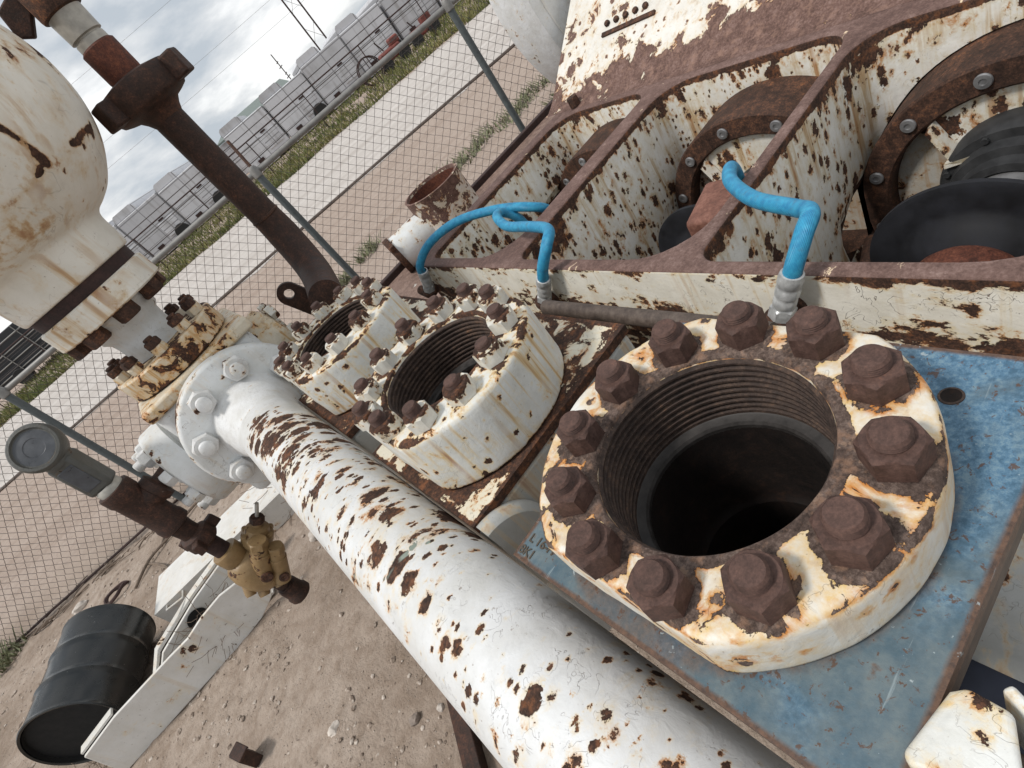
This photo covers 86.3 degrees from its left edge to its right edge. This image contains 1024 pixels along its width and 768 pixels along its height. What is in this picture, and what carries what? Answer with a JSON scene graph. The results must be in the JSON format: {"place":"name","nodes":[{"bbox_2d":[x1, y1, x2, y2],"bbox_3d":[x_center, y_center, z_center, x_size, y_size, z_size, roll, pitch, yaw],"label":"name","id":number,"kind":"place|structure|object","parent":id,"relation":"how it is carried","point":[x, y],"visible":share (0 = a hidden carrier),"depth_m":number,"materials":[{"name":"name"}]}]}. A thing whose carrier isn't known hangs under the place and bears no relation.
{"place":"outdoors","nodes":[
{"label":"outdoors","id":0,"kind":"place"},
{"bbox_2d":[0,0,367,332],"label":"sky","id":1,"kind":"structure","parent":0,"point":[194,28],"materials":[{"name":"white"}]},
{"bbox_2d":[107,3,265,139],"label":"power line","id":2,"kind":"object","parent":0,"point":[217,45],"visible":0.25,"depth_m":58.27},
{"bbox_2d":[109,0,303,167],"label":"power line","id":3,"kind":"object","parent":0,"point":[211,80],"visible":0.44,"depth_m":55.36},
{"bbox_2d":[0,0,489,426],"bbox_3d":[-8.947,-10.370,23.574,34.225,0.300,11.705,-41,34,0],"label":"grass","id":4,"kind":"structure","parent":0,"point":[334,130],"depth_m":21.02,"materials":[{"name":"green plant"}]},
{"bbox_2d":[0,323,50,386],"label":"dark trailer","id":5,"kind":"object","parent":4,"relation":"on","point":[20,355],"visible":0.22,"depth_m":24.42,"materials":[{"name":"grey metal"}]},
{"bbox_2d":[108,220,152,259],"bbox_3d":[-21.968,-8.339,31.705,2.560,2.855,9.120,-41,34,0],"label":"storage tank","id":6,"kind":"object","parent":4,"relation":"on","point":[140,249],"visible":0.16,"depth_m":28.11,"materials":[{"name":"grey metal"}]},
{"bbox_2d":[130,246,146,257],"bbox_3d":[-19.607,-6.537,28.276,0.947,0.750,0.050,-41,33,0],"label":"hatch door","id":7,"kind":"structure","parent":6,"relation":"in","point":[135,250],"depth_m":28.17,"materials":[{"name":"grey metal"}]},
{"bbox_2d":[112,189,190,259],"bbox_3d":[-19.942,-9.972,31.708,2.560,2.815,9.120,-41,34,0],"label":"storage tank","id":8,"kind":"object","parent":4,"relation":"on","point":[129,217],"visible":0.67,"depth_m":27.95,"materials":[{"name":"metal"}]},
{"bbox_2d":[158,213,181,235],"bbox_3d":[-17.625,-8.220,28.234,0.947,0.750,0.050,-41,33,0],"label":"hatch door","id":9,"kind":"structure","parent":8,"relation":"in","point":[169,225],"depth_m":28.19,"materials":[{"name":"grey metal"}]},
{"bbox_2d":[153,161,228,227],"bbox_3d":[-17.935,-11.628,31.701,2.560,2.715,9.120,-41,34,0],"label":"storage tank","id":10,"kind":"object","parent":4,"relation":"on","point":[168,185],"visible":0.6,"depth_m":27.93,"materials":[{"name":"metal"}]},
{"bbox_2d":[197,181,217,203],"bbox_3d":[-15.645,-9.907,28.200,0.947,0.750,0.050,-41,33,0],"label":"hatch door","id":11,"kind":"structure","parent":10,"relation":"in","point":[206,193],"depth_m":28.15,"materials":[{"name":"grey metal"}]},
{"bbox_2d":[0,0,464,407],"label":"pipe rail fence","id":12,"kind":"object","parent":4,"relation":"on","point":[252,136],"visible":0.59,"depth_m":21.84,"materials":[{"name":"metal"}]},
{"bbox_2d":[219,106,289,171],"bbox_3d":[-14.726,-14.492,31.784,2.560,2.605,9.120,-41,34,0],"label":"storage tank","id":13,"kind":"object","parent":4,"relation":"on","point":[232,130],"visible":0.68,"depth_m":28.03,"materials":[{"name":"grey metal"}]},
{"bbox_2d":[260,126,283,148],"bbox_3d":[-12.433,-12.769,28.286,0.947,0.750,0.050,-41,33,0],"label":"hatch door","id":14,"kind":"structure","parent":13,"relation":"in","point":[274,134],"depth_m":28.26,"materials":[{"name":"grey metal"}]},
{"bbox_2d":[258,72,328,141],"bbox_3d":[-12.723,-16.183,31.785,2.560,2.665,9.120,-41,34,0],"label":"storage tank","id":15,"kind":"object","parent":4,"relation":"on","point":[272,96],"visible":0.77,"depth_m":28.00,"materials":[{"name":"metal"}]},
{"bbox_2d":[298,93,319,116],"bbox_3d":[-10.447,-14.478,28.270,0.947,0.750,0.050,-41,33,0],"label":"hatch door","id":16,"kind":"structure","parent":15,"relation":"in","point":[313,100],"depth_m":28.22,"materials":[{"name":"white metal"}]},
{"bbox_2d":[292,36,364,108],"bbox_3d":[-10.770,-17.900,31.667,2.560,2.705,9.120,-41,34,0],"label":"storage tank","id":17,"kind":"object","parent":4,"relation":"on","point":[310,61],"visible":0.71,"depth_m":27.90,"materials":[{"name":"white metal"}]},
{"bbox_2d":[336,60,359,83],"bbox_3d":[-8.450,-16.145,28.196,0.947,0.750,0.050,-41,33,0],"label":"hatch door","id":18,"kind":"structure","parent":17,"relation":"in","point":[350,68],"depth_m":28.17,"materials":[{"name":"white metal"}]},
{"bbox_2d":[323,3,401,76],"bbox_3d":[-8.866,-19.674,31.860,2.560,2.765,9.120,-41,34,0],"label":"storage tank","id":19,"kind":"object","parent":4,"relation":"on","point":[348,28],"visible":0.48,"depth_m":28.00,"materials":[{"name":"metal"}]},
{"bbox_2d":[375,27,392,50],"bbox_3d":[-6.562,-17.938,28.373,0.947,0.750,0.050,-41,33,0],"label":"hatch door","id":20,"kind":"structure","parent":19,"relation":"in","point":[381,41],"depth_m":28.30,"materials":[{"name":"white metal"}]},
{"bbox_2d":[356,55,384,85],"bbox_3d":[-6.186,-13.687,23.882,1.158,1.158,0.559,-41,34,0],"label":"hose reel","id":21,"kind":"object","parent":4,"relation":"on","point":[369,56],"visible":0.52,"depth_m":23.79,"materials":[{"name":"metal"}]},
{"bbox_2d":[374,33,411,72],"bbox_3d":[-5.332,-14.572,23.930,1.510,1.269,0.700,-41,34,0],"label":"farm machine","id":22,"kind":"object","parent":4,"relation":"on","point":[395,42],"visible":0.62,"depth_m":23.78,"materials":[{"name":"red paint"}]},
{"bbox_2d":[356,0,439,43],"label":"storage tank","id":23,"kind":"object","parent":4,"relation":"on","point":[409,17],"visible":0.49,"depth_m":28.40,"materials":[{"name":"white metal"}]},
{"bbox_2d":[413,0,435,14],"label":"hatch door","id":24,"kind":"structure","parent":23,"relation":"in","point":[424,4],"depth_m":28.42,"materials":[{"name":"white metal"}]},
{"bbox_2d":[407,11,440,47],"bbox_3d":[-3.990,-15.621,23.988,1.510,1.061,0.700,-41,34,0],"label":"farm machine","id":25,"kind":"object","parent":4,"relation":"on","point":[421,20],"visible":0.5,"depth_m":23.83,"materials":[{"name":"red paint"}]},
{"bbox_2d":[217,79,289,173],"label":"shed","id":26,"kind":"structure","parent":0,"point":[252,107],"depth_m":38.77,"materials":[{"name":"grey metal"}]},
{"bbox_2d":[0,4,512,487],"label":"road","id":27,"kind":"structure","parent":0,"point":[249,246],"depth_m":14.13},
{"bbox_2d":[0,43,515,491],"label":"curb","id":28,"kind":"object","parent":27,"relation":"on","point":[336,198],"visible":0.59,"depth_m":10.61,"materials":[{"name":"grey concrete"}]},
{"bbox_2d":[0,46,804,767],"bbox_3d":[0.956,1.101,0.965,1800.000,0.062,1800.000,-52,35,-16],"label":"ground","id":29,"kind":"structure","parent":0,"point":[310,694],"depth_m":3.78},
{"bbox_2d":[72,600,87,614],"bbox_3d":[-3.638,1.877,4.593,0.154,0.069,0.078,-52,35,-16],"label":"rock","id":30,"kind":"object","parent":29,"relation":"on","point":[79,606],"visible":0.95,"depth_m":4.57,"materials":[{"name":"stone"}]},
{"bbox_2d":[16,604,155,765],"bbox_3d":[-2.422,1.712,3.167,0.499,0.499,0.665,-40,34,2],"label":"oil drum","id":31,"kind":"object","parent":29,"relation":"on","point":[98,662],"visible":0.84,"depth_m":2.98,"materials":[{"name":"black metal"}]},
{"bbox_2d":[71,761,106,767],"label":"dead grass","id":32,"kind":"structure","parent":29,"relation":"on","point":[94,764],"depth_m":2.91,"materials":[{"name":"brown plant"}]},
{"bbox_2d":[2,499,176,658],"bbox_3d":[-4.453,2.424,4.773,4.175,0.053,0.299,-43,34,-3],"label":"fence debris","id":33,"kind":"object","parent":29,"relation":"on","point":[109,565],"visible":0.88,"depth_m":4.79,"materials":[{"name":"brown plant"}]},
{"bbox_2d":[103,580,128,603],"bbox_3d":[-3.151,1.660,4.347,0.230,0.046,0.140,-52,35,-16],"label":"rope tangle","id":34,"kind":"object","parent":29,"relation":"on","point":[119,586],"visible":0.92,"depth_m":4.34,"materials":[{"name":"brown fabric"}]},
{"bbox_2d":[148,562,168,568],"bbox_3d":[-2.708,1.411,4.210,0.636,0.022,0.061,-5,47,41],"label":"dry stick","id":35,"kind":"object","parent":29,"relation":"on","point":[160,564],"visible":0.57,"depth_m":4.23,"materials":[{"name":"beige wood"}]},
{"bbox_2d":[134,502,196,588],"bbox_3d":[-2.762,1.240,4.445,0.184,0.029,0.862,3,53,46],"label":"dry stick","id":36,"kind":"object","parent":29,"relation":"on","point":[154,553],"visible":0.57,"depth_m":4.40,"materials":[{"name":"brown wood"}]},
{"bbox_2d":[81,537,273,767],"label":"scrap frame","id":37,"kind":"object","parent":29,"relation":"on","point":[153,706],"visible":0.88,"depth_m":2.89,"materials":[{"name":"white paint"}]},
{"bbox_2d":[165,576,257,675],"bbox_3d":[-1.675,1.294,3.023,0.526,0.355,0.432,-52,35,-16],"label":"tumbleweed","id":38,"kind":"object","parent":29,"relation":"on","point":[190,628],"visible":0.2,"depth_m":2.97,"materials":[{"name":"brown plant"}]},
{"bbox_2d":[154,483,294,621],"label":"box beam","id":39,"kind":"structure","parent":29,"relation":"on","point":[180,575],"depth_m":3.57,"materials":[{"name":"white metal"}]},
{"bbox_2d":[229,741,262,767],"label":"steel stub","id":40,"kind":"object","parent":29,"relation":"on","point":[242,753],"visible":1,"depth_m":2.35,"materials":[{"name":"brown metal"}]},
{"bbox_2d":[239,483,294,536],"bbox_3d":[-1.611,0.664,3.718,0.765,0.312,0.831,-52,35,-16],"label":"dry brush","id":41,"kind":"object","parent":29,"relation":"on","point":[261,497],"visible":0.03,"depth_m":3.60,"materials":[{"name":"beige plant"}]},
{"bbox_2d":[0,0,552,655],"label":"chain link fence","id":42,"kind":"object","parent":29,"relation":"on","point":[448,6],"visible":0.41,"depth_m":4.33,"materials":[{"name":"metal"}]},
{"bbox_2d":[0,75,554,677],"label":"weeds","id":43,"kind":"object","parent":29,"relation":"on","point":[8,653],"visible":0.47,"depth_m":6.92,"materials":[{"name":"green plant"}]},
{"bbox_2d":[271,55,290,78],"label":"antenna pole","id":44,"kind":"object","parent":29,"relation":"on","point":[282,68],"visible":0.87,"depth_m":48.86,"materials":[{"name":"grey metal"}]},
{"bbox_2d":[281,0,326,49],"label":"lattice mast","id":45,"kind":"object","parent":29,"relation":"on","point":[312,19],"visible":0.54,"depth_m":48.13,"materials":[{"name":"grey metal"}]},
{"bbox_2d":[308,531,316,541],"bbox_3d":[-1.188,0.901,3.281,0.094,0.060,0.076,-52,35,-16],"label":"rock","id":46,"kind":"object","parent":29,"relation":"on","point":[312,537],"visible":0.48,"depth_m":3.25,"materials":[{"name":"stone"}]},
{"bbox_2d":[327,720,339,737],"bbox_3d":[-0.728,1.421,2.245,0.067,0.052,0.062,-39,34,3],"label":"rock","id":47,"kind":"object","parent":29,"relation":"on","point":[332,730],"visible":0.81,"depth_m":2.23,"materials":[{"name":"stone"}]},
{"bbox_2d":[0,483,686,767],"bbox_3d":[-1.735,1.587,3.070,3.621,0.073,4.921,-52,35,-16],"label":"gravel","id":48,"kind":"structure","parent":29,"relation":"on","point":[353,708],"depth_m":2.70,"materials":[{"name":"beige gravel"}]},
{"bbox_2d":[409,712,419,726],"bbox_3d":[-0.369,1.271,2.072,0.053,0.038,0.037,-52,35,-16],"label":"rock","id":49,"kind":"object","parent":29,"relation":"on","point":[414,718],"visible":1,"depth_m":2.06,"materials":[{"name":"grey stone"}]},
{"bbox_2d":[436,703,443,711],"bbox_3d":[-0.267,1.210,2.043,0.032,0.024,0.030,-52,35,-16],"label":"rock","id":50,"kind":"object","parent":29,"relation":"on","point":[440,707],"visible":1,"depth_m":2.04,"materials":[{"name":"stone"}]},
{"bbox_2d":[328,99,554,443],"bbox_3d":[1.039,-0.433,1.911,3.470,0.760,5.550,-52,35,-16],"label":"skid","id":51,"kind":"object","parent":29,"relation":"on","point":[399,279],"depth_m":4.16,"materials":[{"name":"grey paint"}]},
{"bbox_2d":[105,294,295,509],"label":"manifold block","id":52,"kind":"structure","parent":51,"relation":"on","point":[153,384],"depth_m":2.06,"materials":[{"name":"white paint"}]},
{"bbox_2d":[0,24,176,363],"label":"pressure vessel","id":53,"kind":"object","parent":52,"relation":"on","point":[80,280],"visible":1,"depth_m":1.72,"materials":[{"name":"white paint"}]},
{"bbox_2d":[0,0,341,314],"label":"standpipe","id":54,"kind":"object","parent":53,"relation":"attached to","point":[146,93],"visible":0.98,"depth_m":1.92,"materials":[{"name":"metal"}]},
{"bbox_2d":[5,423,309,603],"bbox_3d":[-1.253,0.518,2.148,0.353,1.260,0.193,-41,34,-1],"label":"gauge riser","id":55,"kind":"object","parent":52,"relation":"attached to","point":[254,561],"visible":1,"depth_m":2.06,"materials":[{"name":"grey paint"}]},
{"bbox_2d":[273,276,428,498],"bbox_3d":[-0.379,0.013,1.988,0.544,0.803,0.505,-52,35,-16],"label":"valve pot","id":56,"kind":"object","parent":51,"relation":"on","point":[322,362],"visible":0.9,"depth_m":1.67,"materials":[{"name":"paint"}]},
{"bbox_2d":[382,163,478,272],"bbox_3d":[-0.545,-1.111,3.727,0.713,0.382,0.430,-42,34,-2],"label":"suction tee","id":57,"kind":"object","parent":51,"relation":"on","point":[437,199],"visible":0.84,"depth_m":3.62,"materials":[{"name":"white paint"}]},
{"bbox_2d":[352,282,634,630],"bbox_3d":[0.044,0.143,1.419,0.544,0.806,0.536,-52,35,-16],"label":"valve pot","id":58,"kind":"object","parent":51,"relation":"on","point":[468,397],"visible":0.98,"depth_m":1.13,"materials":[{"name":"paint"}]},
{"bbox_2d":[175,342,793,767],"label":"discharge pipe","id":59,"kind":"object","parent":58,"relation":"attached to","point":[519,666],"visible":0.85,"depth_m":0.89,"materials":[{"name":"white metal"}]},
{"bbox_2d":[489,0,570,84],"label":"belt guard","id":60,"kind":"object","parent":51,"relation":"on","point":[535,30],"visible":0.27,"depth_m":2.77,"materials":[{"name":"white paint"}]},
{"bbox_2d":[540,300,776,327],"bbox_3d":[0.298,-0.160,1.308,0.043,0.050,0.671,-52,35,-16],"label":"grey bar","id":61,"kind":"object","parent":51,"relation":"on","point":[650,318],"visible":0.6,"depth_m":1.34,"materials":[{"name":"grey metal"}]},
{"bbox_2d":[424,0,1023,356],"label":"pump power frame","id":62,"kind":"object","parent":51,"relation":"on","point":[887,136],"visible":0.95,"depth_m":1.59,"materials":[{"name":"white paint"}]},
{"bbox_2d":[416,202,548,297],"bbox_3d":[-0.162,-0.548,2.201,0.764,0.278,0.132,-15,41,33],"label":"blue hose","id":63,"kind":"object","parent":62,"relation":"attached to","point":[427,288],"visible":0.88,"depth_m":2.13,"materials":[{"name":"rubber"}]},
{"bbox_2d":[492,208,559,309],"bbox_3d":[0.065,-0.438,1.860,0.179,0.278,0.559,-37,34,6],"label":"blue hose","id":64,"kind":"object","parent":62,"relation":"attached to","point":[521,223],"visible":0.85,"depth_m":1.69,"materials":[{"name":"rubber"}]},
{"bbox_2d":[722,161,820,325],"bbox_3d":[0.596,-0.375,1.242,0.158,0.257,0.584,-19,39,30],"label":"blue hose","id":65,"kind":"object","parent":62,"relation":"attached to","point":[787,304],"visible":0.94,"depth_m":1.06,"materials":[{"name":"rubber"}]},
{"bbox_2d":[513,300,1023,767],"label":"valve pot","id":66,"kind":"object","parent":51,"relation":"on","point":[798,537],"visible":1,"depth_m":0.57,"materials":[{"name":"blue paint"}]},
{"bbox_2d":[905,686,1023,767],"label":"lug bracket","id":67,"kind":"object","parent":66,"relation":"attached to","point":[965,729],"visible":1,"depth_m":0.44,"materials":[{"name":"white metal"}]},
{"bbox_2d":[959,534,1023,753],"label":"pump cradle","id":68,"kind":"object","parent":51,"relation":"on","point":[995,669],"depth_m":0.88,"materials":[{"name":"grey paint"}]},
{"bbox_2d":[446,698,487,767],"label":"steel angle","id":69,"kind":"object","parent":29,"relation":"on","point":[470,749],"visible":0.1,"depth_m":1.85,"materials":[{"name":"brown metal"}]}
]}

